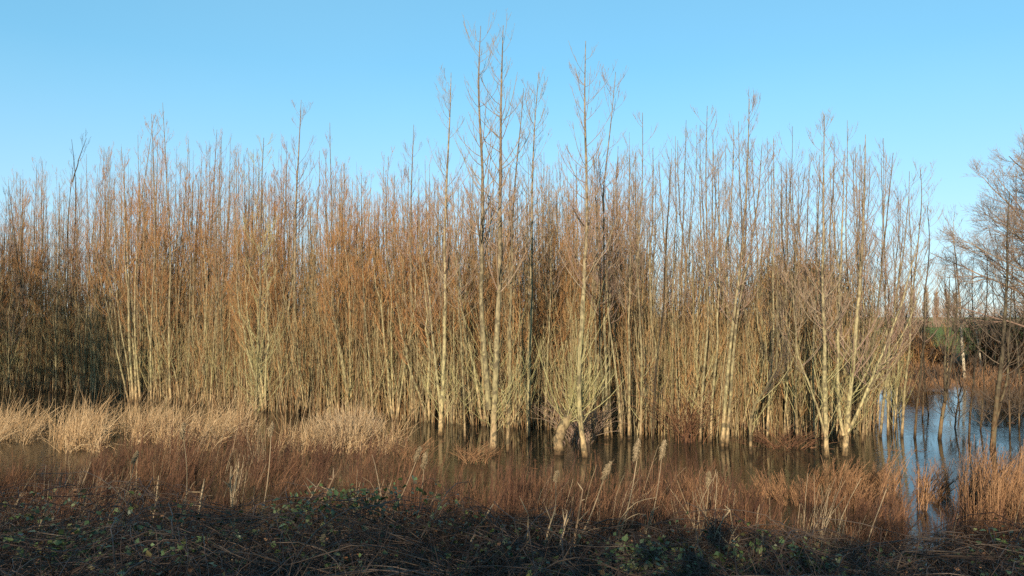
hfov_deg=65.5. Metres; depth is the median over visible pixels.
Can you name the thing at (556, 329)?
slender tree
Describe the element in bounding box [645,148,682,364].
slender tree
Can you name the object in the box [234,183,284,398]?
slender tree
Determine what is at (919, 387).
bare tree
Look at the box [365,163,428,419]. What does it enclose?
slender tree
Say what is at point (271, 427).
bulrush
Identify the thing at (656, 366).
bare tree
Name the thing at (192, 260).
slender tree
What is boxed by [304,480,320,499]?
reed stalk
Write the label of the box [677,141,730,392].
slender tree
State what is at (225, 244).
slender tree
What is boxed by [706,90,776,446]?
bare tree
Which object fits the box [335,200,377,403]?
slender tree
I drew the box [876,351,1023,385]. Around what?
bank vegetation
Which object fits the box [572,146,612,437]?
bare tree
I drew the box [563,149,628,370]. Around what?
slender tree
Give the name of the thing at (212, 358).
slender tree
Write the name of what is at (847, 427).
bare tree
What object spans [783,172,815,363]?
slender tree
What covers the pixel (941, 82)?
sky
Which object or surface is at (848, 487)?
weed clump
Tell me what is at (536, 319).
slender tree
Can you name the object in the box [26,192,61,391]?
slender tree
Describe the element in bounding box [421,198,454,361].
slender tree
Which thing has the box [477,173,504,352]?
slender tree
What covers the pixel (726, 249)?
slender tree
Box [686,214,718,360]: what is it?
slender tree
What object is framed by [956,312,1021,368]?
shrub
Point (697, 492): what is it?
weed clump
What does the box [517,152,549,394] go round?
slender tree
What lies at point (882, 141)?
slender tree
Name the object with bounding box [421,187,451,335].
slender tree
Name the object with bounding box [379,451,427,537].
bulrush
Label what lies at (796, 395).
bare tree
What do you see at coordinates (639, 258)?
slender tree
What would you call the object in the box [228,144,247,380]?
slender tree
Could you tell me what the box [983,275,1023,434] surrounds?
sapling
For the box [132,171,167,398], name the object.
slender tree
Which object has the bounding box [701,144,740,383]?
slender tree
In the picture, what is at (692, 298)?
slender tree
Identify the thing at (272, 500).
bramble cane
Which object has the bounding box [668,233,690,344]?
slender tree
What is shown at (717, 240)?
slender tree
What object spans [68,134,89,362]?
bare tree
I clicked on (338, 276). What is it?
bare tree
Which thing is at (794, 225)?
slender tree
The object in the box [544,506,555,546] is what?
reed stalk
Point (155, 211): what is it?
slender tree
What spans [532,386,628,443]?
twig bush
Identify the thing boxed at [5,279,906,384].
scrub
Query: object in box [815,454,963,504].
weed clump
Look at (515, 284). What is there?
slender tree
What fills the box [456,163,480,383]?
slender tree
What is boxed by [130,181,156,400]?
slender tree
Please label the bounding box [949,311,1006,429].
sapling
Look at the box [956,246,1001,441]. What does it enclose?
sapling
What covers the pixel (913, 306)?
poplar
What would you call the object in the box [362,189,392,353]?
slender tree
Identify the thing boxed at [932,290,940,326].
poplar
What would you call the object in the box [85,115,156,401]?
bare tree
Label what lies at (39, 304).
slender tree
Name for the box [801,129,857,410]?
slender tree
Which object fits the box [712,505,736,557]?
reed stalk
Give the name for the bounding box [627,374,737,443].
twig bush
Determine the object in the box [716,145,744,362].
slender tree
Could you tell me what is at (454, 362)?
slender tree
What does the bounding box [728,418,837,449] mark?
twig bush
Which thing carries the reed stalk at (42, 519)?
in the bramble canes at (258, 568)
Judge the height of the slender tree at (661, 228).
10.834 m
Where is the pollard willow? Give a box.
[534,333,626,454]
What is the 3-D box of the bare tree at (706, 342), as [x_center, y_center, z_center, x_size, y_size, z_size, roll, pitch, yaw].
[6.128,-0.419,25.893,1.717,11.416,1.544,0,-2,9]
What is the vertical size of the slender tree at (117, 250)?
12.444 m
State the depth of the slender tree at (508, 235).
31.38 m
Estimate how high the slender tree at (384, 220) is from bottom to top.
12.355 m
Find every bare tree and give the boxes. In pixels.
[0,269,34,393]
[3,186,53,391]
[33,179,82,392]
[41,162,86,391]
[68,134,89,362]
[75,207,119,385]
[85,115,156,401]
[128,113,179,404]
[143,261,186,402]
[151,109,193,402]
[175,164,207,403]
[184,128,225,402]
[210,182,245,409]
[270,100,319,409]
[309,131,353,414]
[318,197,355,415]
[332,185,365,415]
[343,183,387,417]
[366,169,404,402]
[386,124,432,420]
[402,64,480,435]
[432,184,489,441]
[440,8,551,453]
[469,85,535,451]
[505,67,566,437]
[534,187,569,429]
[540,41,626,457]
[567,66,637,438]
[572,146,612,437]
[576,154,629,438]
[588,150,630,440]
[588,191,639,437]
[607,150,644,438]
[618,111,665,441]
[626,159,685,441]
[663,126,697,385]
[675,106,727,441]
[691,139,744,441]
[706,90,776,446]
[742,243,802,454]
[746,133,794,440]
[768,107,867,456]
[770,169,818,442]
[793,172,838,438]
[812,134,931,455]
[853,163,913,434]
[853,189,922,436]
[855,153,910,442]
[886,158,941,436]
[904,186,946,437]
[919,251,975,438]
[960,187,1023,449]
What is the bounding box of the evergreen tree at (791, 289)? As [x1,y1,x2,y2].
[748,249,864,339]
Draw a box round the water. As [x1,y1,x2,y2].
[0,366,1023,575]
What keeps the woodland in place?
on the ground at (939, 340)
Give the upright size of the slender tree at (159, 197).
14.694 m
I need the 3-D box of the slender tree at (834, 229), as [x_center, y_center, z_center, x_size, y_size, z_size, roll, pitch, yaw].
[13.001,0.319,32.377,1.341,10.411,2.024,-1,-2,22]
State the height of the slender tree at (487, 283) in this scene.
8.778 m
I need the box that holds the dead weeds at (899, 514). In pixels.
[669,462,1023,575]
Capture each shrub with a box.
[877,314,949,369]
[917,341,955,366]
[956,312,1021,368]
[962,303,1023,376]
[981,311,1023,374]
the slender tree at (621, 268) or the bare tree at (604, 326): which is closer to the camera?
the bare tree at (604, 326)
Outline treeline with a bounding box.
[842,299,1023,327]
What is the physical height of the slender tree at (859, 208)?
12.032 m
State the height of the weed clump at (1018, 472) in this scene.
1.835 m
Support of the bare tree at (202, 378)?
on the water
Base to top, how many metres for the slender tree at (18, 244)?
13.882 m
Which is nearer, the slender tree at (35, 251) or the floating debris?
the floating debris
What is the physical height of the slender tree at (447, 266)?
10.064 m
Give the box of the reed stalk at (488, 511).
[470,504,493,541]
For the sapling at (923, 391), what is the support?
in the water
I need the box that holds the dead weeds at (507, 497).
[0,408,824,575]
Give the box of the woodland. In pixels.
[0,141,748,394]
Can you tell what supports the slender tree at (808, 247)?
on the water
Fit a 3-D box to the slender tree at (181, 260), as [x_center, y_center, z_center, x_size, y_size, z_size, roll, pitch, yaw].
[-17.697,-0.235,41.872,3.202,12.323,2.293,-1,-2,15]
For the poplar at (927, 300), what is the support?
on the ground at (939, 340)
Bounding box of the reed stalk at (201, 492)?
[192,479,204,513]
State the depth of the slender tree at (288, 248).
37.28 m
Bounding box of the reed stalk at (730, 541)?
[717,522,739,559]
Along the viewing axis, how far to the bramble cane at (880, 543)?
7.67 m
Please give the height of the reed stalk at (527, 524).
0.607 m
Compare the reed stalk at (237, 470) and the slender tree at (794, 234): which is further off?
the slender tree at (794, 234)
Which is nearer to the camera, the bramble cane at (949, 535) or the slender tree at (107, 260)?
the bramble cane at (949, 535)
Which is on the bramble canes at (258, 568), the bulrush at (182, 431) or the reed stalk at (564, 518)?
the reed stalk at (564, 518)
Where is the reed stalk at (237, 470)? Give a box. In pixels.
[224,461,238,499]
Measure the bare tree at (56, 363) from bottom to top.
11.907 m
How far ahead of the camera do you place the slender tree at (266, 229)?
38.89 m
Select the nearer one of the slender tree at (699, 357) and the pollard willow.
the pollard willow
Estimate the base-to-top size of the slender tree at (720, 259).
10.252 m
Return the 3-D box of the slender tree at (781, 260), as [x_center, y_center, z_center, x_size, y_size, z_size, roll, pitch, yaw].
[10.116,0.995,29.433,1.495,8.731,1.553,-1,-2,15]
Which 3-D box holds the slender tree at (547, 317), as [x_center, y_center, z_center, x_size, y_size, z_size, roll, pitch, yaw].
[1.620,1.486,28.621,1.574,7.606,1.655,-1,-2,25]
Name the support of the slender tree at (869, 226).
on the water
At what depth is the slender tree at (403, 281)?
31.45 m
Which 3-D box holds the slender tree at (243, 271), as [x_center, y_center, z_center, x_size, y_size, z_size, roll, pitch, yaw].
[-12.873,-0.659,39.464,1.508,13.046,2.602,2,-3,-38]
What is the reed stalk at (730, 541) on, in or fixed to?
in the bramble canes at (258, 568)
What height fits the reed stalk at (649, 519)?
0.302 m
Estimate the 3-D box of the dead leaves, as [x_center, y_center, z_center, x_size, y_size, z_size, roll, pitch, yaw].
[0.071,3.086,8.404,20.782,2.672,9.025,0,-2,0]
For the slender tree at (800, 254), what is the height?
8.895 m
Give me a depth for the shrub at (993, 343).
51.71 m
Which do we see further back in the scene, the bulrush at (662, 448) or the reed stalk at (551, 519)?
the bulrush at (662, 448)
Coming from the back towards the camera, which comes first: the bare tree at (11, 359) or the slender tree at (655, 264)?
the bare tree at (11, 359)
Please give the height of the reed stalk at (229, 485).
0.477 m
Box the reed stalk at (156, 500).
[146,476,159,544]
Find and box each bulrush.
[74,450,138,532]
[179,422,211,526]
[250,421,286,556]
[362,446,421,541]
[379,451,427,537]
[518,470,562,552]
[568,461,611,554]
[611,438,656,558]
[639,440,666,557]
[694,471,720,550]
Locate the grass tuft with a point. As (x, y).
(350, 422)
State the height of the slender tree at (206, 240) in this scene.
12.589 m
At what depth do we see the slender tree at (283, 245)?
38.64 m
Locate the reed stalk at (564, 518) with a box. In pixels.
[559,508,570,546]
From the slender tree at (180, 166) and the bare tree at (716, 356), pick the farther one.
the slender tree at (180, 166)
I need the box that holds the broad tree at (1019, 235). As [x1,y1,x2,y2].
[916,125,1023,328]
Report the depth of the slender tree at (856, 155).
31.31 m
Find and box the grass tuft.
[305,400,388,447]
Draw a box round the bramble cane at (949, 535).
[909,532,1017,574]
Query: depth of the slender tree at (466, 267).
35.50 m
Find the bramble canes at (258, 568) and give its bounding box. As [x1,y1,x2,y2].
[0,467,1023,575]
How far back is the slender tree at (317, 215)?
39.39 m
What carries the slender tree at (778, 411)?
on the water
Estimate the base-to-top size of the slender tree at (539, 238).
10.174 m
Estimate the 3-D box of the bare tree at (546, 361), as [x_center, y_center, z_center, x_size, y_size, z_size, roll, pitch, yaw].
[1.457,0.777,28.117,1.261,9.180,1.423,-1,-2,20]
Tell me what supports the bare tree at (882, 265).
on the water
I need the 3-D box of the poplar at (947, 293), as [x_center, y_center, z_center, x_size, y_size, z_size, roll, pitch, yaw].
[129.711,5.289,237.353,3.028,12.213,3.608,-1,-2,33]
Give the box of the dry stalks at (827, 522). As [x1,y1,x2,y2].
[1,420,1023,575]
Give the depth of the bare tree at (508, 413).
23.62 m
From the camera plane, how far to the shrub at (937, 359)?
57.05 m
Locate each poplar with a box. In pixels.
[898,284,906,319]
[906,291,917,321]
[922,286,929,320]
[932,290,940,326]
[941,287,952,319]
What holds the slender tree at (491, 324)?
on the water
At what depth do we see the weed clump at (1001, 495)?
14.31 m
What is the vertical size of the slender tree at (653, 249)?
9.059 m
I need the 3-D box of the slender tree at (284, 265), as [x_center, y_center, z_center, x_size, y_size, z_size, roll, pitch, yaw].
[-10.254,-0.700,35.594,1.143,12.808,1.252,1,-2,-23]
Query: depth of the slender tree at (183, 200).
41.74 m
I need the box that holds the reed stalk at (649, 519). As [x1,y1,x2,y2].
[645,506,658,533]
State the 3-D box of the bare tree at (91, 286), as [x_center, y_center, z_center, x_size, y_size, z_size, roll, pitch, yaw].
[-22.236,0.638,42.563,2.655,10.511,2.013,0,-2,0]
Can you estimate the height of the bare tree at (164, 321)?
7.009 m
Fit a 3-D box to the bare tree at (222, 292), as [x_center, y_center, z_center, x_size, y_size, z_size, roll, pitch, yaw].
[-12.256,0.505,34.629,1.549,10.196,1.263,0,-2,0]
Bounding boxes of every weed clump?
[596,480,718,537]
[637,473,765,535]
[699,467,823,506]
[771,463,935,508]
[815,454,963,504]
[874,429,1023,520]
[959,455,1023,538]
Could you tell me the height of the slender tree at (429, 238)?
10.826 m
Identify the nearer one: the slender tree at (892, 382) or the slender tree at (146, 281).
the slender tree at (892, 382)
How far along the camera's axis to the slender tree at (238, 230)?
42.99 m
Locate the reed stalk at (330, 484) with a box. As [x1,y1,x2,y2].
[320,468,334,502]
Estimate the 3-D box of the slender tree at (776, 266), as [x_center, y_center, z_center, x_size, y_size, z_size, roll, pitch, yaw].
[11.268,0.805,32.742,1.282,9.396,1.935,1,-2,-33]
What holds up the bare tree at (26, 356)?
on the water
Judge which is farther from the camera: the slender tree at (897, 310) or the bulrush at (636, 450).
the slender tree at (897, 310)
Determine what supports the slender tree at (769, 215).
on the water
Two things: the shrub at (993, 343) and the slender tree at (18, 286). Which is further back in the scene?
the shrub at (993, 343)
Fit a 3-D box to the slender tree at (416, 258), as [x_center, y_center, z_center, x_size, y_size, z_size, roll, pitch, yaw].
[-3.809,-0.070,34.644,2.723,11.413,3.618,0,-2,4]
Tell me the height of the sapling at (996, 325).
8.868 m
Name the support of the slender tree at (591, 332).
on the water
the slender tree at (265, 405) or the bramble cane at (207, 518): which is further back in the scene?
the slender tree at (265, 405)
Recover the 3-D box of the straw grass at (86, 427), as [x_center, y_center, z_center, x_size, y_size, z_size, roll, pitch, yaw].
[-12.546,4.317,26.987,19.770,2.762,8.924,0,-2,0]
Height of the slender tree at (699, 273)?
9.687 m
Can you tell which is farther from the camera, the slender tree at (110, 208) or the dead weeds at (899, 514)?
the slender tree at (110, 208)
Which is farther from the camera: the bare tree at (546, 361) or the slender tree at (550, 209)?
the slender tree at (550, 209)
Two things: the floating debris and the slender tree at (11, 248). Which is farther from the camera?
the slender tree at (11, 248)
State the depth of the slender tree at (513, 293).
29.45 m
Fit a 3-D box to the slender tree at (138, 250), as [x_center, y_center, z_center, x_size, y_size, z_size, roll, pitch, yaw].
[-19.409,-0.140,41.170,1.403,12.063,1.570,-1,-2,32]
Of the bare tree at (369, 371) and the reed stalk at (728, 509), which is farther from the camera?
the bare tree at (369, 371)
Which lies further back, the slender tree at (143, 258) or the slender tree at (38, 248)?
the slender tree at (38, 248)
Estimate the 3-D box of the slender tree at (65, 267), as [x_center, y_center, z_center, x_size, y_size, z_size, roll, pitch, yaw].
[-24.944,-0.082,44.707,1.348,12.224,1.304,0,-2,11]
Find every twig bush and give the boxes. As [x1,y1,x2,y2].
[384,436,443,460]
[450,438,502,464]
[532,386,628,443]
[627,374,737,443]
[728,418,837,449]
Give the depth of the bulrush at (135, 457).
9.54 m
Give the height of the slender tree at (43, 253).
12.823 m
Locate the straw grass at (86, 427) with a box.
[0,380,422,454]
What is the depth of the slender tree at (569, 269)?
28.75 m
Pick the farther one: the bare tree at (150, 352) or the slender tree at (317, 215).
the slender tree at (317, 215)
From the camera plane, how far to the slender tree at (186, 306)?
40.47 m
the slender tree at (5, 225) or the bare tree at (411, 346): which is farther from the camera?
the slender tree at (5, 225)
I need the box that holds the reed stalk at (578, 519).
[572,482,589,553]
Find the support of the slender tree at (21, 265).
on the water
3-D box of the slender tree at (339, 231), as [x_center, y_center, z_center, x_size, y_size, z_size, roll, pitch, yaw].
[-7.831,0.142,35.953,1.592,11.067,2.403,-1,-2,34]
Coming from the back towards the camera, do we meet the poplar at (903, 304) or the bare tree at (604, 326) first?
the poplar at (903, 304)
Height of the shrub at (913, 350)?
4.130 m
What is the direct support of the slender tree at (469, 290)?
on the water
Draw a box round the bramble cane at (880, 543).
[826,539,957,574]
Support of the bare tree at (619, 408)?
on the water
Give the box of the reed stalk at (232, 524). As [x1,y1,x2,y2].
[224,519,234,564]
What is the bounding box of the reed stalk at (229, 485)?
[224,466,233,506]
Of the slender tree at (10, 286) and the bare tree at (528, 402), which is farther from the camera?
the slender tree at (10, 286)
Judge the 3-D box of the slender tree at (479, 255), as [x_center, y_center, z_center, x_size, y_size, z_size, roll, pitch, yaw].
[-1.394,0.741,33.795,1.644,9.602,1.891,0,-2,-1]
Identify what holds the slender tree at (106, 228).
on the water
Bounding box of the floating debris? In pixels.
[15,411,1022,507]
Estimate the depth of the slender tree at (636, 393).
27.89 m
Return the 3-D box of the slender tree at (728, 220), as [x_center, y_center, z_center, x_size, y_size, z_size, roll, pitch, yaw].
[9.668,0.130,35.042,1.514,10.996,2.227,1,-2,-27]
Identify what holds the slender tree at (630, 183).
on the water
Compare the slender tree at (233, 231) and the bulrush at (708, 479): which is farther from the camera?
the slender tree at (233, 231)
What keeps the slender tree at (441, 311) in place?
on the water
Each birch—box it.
[925,204,999,380]
[958,243,1000,368]
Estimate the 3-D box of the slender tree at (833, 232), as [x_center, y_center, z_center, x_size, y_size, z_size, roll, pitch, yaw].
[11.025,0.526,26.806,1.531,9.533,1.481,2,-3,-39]
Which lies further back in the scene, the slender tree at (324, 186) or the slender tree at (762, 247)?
the slender tree at (324, 186)
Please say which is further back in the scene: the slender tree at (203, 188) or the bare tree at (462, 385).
the slender tree at (203, 188)
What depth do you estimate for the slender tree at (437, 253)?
36.16 m
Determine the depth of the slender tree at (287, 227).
40.02 m
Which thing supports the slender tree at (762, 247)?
on the water
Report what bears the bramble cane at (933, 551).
attached to the bramble canes at (258, 568)
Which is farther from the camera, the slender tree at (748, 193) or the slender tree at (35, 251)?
the slender tree at (35, 251)
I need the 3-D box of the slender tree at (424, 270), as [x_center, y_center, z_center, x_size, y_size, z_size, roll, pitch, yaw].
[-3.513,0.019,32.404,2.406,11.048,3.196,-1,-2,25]
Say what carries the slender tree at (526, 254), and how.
on the water
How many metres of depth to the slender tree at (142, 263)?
40.07 m
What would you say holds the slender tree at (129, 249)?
on the water
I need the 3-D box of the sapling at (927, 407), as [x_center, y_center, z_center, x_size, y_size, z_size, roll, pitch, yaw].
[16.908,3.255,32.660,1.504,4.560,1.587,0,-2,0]
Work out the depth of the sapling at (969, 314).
56.14 m
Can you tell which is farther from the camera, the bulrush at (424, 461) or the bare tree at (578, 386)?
the bare tree at (578, 386)
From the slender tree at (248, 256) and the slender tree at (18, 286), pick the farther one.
the slender tree at (18, 286)
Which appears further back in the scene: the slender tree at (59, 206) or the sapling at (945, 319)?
the sapling at (945, 319)
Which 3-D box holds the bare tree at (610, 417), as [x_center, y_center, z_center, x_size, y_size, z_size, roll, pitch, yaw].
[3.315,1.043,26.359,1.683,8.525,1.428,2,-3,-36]
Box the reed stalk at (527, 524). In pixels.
[519,496,535,554]
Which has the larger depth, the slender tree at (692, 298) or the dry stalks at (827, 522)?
the slender tree at (692, 298)
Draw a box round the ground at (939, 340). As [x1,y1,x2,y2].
[21,317,1022,380]
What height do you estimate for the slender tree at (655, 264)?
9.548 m
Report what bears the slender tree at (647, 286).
on the water
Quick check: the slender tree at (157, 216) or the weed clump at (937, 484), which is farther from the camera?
the slender tree at (157, 216)
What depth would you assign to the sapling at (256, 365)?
28.84 m
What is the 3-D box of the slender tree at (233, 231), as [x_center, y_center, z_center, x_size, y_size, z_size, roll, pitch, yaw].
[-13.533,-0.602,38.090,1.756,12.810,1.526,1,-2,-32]
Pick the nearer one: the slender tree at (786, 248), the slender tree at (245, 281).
the slender tree at (786, 248)
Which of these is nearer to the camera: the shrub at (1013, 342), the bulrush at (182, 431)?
the bulrush at (182, 431)
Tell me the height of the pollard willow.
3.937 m
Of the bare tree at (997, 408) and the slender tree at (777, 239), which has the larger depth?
the slender tree at (777, 239)
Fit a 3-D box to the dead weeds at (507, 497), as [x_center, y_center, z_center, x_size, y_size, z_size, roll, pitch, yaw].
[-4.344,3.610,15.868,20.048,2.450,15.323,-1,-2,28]
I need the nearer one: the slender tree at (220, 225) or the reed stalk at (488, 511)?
the reed stalk at (488, 511)
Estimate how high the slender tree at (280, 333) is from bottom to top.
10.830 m
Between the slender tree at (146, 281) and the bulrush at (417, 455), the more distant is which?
the slender tree at (146, 281)
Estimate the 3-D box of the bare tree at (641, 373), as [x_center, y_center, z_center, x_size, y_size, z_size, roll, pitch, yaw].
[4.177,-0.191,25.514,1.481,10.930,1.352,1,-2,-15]
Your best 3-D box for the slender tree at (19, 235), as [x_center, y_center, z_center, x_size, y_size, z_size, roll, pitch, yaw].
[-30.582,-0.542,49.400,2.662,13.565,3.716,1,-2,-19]
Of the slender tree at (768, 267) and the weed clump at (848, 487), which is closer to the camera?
the weed clump at (848, 487)
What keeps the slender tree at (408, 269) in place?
on the water
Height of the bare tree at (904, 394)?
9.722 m
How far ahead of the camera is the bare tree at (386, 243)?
31.68 m
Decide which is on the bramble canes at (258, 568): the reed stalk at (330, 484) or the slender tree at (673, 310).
the reed stalk at (330, 484)
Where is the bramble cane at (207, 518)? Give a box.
[147,512,302,557]
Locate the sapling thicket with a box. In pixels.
[0,169,950,439]
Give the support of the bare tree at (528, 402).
on the water
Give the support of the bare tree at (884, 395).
on the water
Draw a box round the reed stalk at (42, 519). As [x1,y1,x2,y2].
[33,501,51,545]
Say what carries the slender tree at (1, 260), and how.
on the water
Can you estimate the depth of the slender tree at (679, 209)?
30.43 m
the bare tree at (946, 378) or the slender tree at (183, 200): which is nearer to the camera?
the bare tree at (946, 378)
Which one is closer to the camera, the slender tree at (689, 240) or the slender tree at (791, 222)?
the slender tree at (689, 240)
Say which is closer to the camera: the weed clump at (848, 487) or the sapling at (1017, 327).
the weed clump at (848, 487)
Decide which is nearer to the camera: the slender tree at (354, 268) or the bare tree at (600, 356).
the bare tree at (600, 356)
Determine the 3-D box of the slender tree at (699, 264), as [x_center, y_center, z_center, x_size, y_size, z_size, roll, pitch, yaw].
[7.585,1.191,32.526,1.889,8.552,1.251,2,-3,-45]
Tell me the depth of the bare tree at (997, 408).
24.03 m
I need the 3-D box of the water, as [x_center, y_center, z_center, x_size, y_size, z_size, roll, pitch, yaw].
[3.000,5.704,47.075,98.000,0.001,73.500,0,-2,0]
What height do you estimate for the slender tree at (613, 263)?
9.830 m
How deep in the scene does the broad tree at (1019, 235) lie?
41.22 m
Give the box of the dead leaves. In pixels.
[1,481,1023,575]
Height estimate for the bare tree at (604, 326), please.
12.841 m
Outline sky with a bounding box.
[0,0,1023,316]
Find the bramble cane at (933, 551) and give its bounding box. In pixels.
[894,550,1015,575]
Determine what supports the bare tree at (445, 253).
on the water
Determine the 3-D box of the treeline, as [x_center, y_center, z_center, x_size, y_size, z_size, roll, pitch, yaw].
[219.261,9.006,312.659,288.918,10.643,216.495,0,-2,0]
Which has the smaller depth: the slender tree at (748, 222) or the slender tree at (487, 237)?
the slender tree at (487, 237)
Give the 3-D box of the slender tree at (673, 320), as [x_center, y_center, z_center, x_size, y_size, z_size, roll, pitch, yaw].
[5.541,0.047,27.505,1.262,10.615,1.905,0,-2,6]
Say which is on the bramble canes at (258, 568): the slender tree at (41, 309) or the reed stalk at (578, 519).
the reed stalk at (578, 519)
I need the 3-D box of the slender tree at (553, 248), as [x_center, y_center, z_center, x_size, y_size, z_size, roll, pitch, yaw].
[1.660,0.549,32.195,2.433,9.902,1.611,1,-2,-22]
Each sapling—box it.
[196,133,295,427]
[907,294,942,418]
[907,314,940,414]
[925,253,964,373]
[933,327,986,427]
[937,298,971,409]
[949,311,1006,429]
[955,279,985,365]
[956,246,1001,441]
[972,249,1015,372]
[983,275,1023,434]
[994,316,1023,427]
[995,233,1023,377]
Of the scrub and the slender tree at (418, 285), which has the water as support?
the slender tree at (418, 285)
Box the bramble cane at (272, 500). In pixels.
[241,497,356,558]
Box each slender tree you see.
[0,176,44,357]
[0,177,32,330]
[0,179,31,369]
[0,201,20,390]
[0,207,12,309]
[0,209,49,388]
[0,212,39,370]
[0,251,18,329]
[1,168,42,372]
[5,175,35,377]
[8,158,45,389]
[11,225,56,383]
[15,170,60,386]
[19,156,67,386]
[23,176,44,385]
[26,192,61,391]
[38,171,84,383]
[53,158,106,388]
[53,179,80,387]
[67,147,113,393]
[76,154,116,391]
[78,154,94,376]
[88,178,125,395]
[89,142,116,383]
[90,146,125,396]
[95,177,124,375]
[104,178,131,388]
[107,175,180,395]
[109,187,122,314]
[114,187,141,379]
[115,127,190,397]
[127,172,149,359]
[130,135,198,398]
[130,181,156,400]
[132,136,207,387]
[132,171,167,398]
[139,163,168,347]
[139,187,155,317]
[140,137,162,379]
[142,136,172,376]
[148,136,172,301]
[155,179,179,354]
[157,170,199,392]
[158,179,217,392]
[171,161,189,321]
[174,155,211,373]
[178,188,203,375]
[181,171,204,352]
[183,141,220,399]
[183,165,219,363]
[200,157,263,340]
[201,158,241,405]
[203,158,237,403]
[207,149,238,399]
[208,129,236,389]
[213,145,242,397]
[223,170,273,405]
[224,179,289,411]
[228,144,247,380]
[234,149,270,358]
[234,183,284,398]
[238,149,286,401]
[241,154,292,399]
[253,170,306,408]
[255,170,283,374]
[262,160,300,382]
[268,131,293,402]
[276,179,298,352]
[277,178,301,386]
[296,166,340,340]
[297,151,337,332]
[308,147,340,393]
[314,185,382,414]
[320,169,350,363]
[320,172,343,376]
[325,156,358,385]
[332,157,359,408]
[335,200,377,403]
[335,216,367,342]
[340,223,400,406]
[345,186,362,345]
[345,217,389,402]
[350,167,378,411]
[352,207,390,414]
[356,197,415,400]
[362,147,400,393]
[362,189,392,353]
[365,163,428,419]
[376,198,402,373]
[377,164,430,410]
[379,170,412,381]
[384,207,454,420]
[386,163,420,417]
[389,163,455,384]
[391,220,421,337]
[401,155,465,416]
[403,182,444,418]
[405,195,439,416]
[420,164,441,379]
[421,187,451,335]
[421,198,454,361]
[422,176,465,421]
[429,188,470,395]
[430,204,447,398]
[439,173,515,425]
[439,180,466,395]
[440,246,494,409]
[443,174,471,423]
[448,208,477,392]
[450,199,490,416]
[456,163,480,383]
[460,192,493,321]
[461,169,521,347]
[463,223,507,423]
[464,252,494,367]
[468,226,515,422]
[469,203,502,379]
[470,169,516,388]
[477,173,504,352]
[489,160,529,425]
[489,182,520,351]
[501,180,536,417]
[502,160,523,398]
[502,199,546,420]
[504,187,524,393]
[512,184,538,410]
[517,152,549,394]
[529,151,559,342]
[533,194,576,396]
[534,179,578,401]
[534,186,569,398]
[534,228,574,420]
[535,151,619,421]
[535,191,557,345]
[538,169,558,321]
[549,185,592,424]
[550,143,602,361]
[558,219,626,393]
[559,172,621,430]
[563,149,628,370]
[582,168,636,415]
[585,174,633,398]
[588,141,606,295]
[592,189,631,370]
[593,191,639,417]
[605,160,631,373]
[614,187,651,412]
[618,174,671,429]
[620,136,641,312]
[621,162,643,283]
[623,184,655,421]
[623,219,668,418]
[625,139,686,431]
[625,162,647,355]
[625,173,649,330]
[631,179,675,425]
[633,207,667,372]
[644,164,681,350]
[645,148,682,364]
[653,211,697,409]
[654,129,713,399]
[654,146,684,342]
[655,136,691,434]
[662,127,717,410]
[665,166,705,419]
[668,187,737,432]
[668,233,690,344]
[669,230,722,427]
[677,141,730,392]
[679,164,717,434]
[686,212,711,377]
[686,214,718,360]
[696,127,737,398]
[696,156,742,400]
[697,172,736,373]
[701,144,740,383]
[703,170,748,312]
[710,125,755,398]
[713,184,735,350]
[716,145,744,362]
[720,197,757,370]
[723,113,758,426]
[726,144,767,414]
[727,138,771,385]
[731,157,766,326]
[739,145,792,424]
[740,173,797,424]
[746,171,783,402]
[748,138,777,382]
[758,230,794,421]
[762,180,791,413]
[763,150,813,435]
[766,167,811,429]
[766,202,805,402]
[770,210,799,354]
[774,168,806,329]
[775,124,805,261]
[775,160,828,412]
[775,171,814,346]
[779,202,817,412]
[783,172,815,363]
[791,153,828,411]
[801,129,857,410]
[804,194,831,402]
[806,147,831,350]
[810,191,849,416]
[811,165,862,434]
[817,122,860,367]
[820,171,844,356]
[831,170,885,434]
[835,156,881,431]
[837,145,880,309]
[837,149,878,419]
[843,146,880,364]
[853,164,880,388]
[855,147,916,425]
[865,186,932,427]
[867,138,914,413]
[876,211,929,411]
[878,171,939,432]
[878,228,913,414]
[886,184,915,407]
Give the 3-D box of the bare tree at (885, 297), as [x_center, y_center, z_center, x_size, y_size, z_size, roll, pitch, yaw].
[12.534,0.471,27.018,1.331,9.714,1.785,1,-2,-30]
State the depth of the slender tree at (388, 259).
36.36 m
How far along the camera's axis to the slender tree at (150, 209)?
44.35 m
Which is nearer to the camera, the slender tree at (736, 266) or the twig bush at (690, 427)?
the twig bush at (690, 427)
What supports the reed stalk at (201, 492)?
on the bramble canes at (258, 568)
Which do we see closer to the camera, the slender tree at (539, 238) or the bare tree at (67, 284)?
the slender tree at (539, 238)
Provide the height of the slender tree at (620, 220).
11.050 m
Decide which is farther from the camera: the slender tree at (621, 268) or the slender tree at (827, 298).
the slender tree at (621, 268)
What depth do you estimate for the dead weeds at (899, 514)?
13.30 m
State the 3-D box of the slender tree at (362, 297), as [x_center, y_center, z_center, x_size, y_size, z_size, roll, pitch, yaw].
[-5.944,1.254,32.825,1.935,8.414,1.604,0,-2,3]

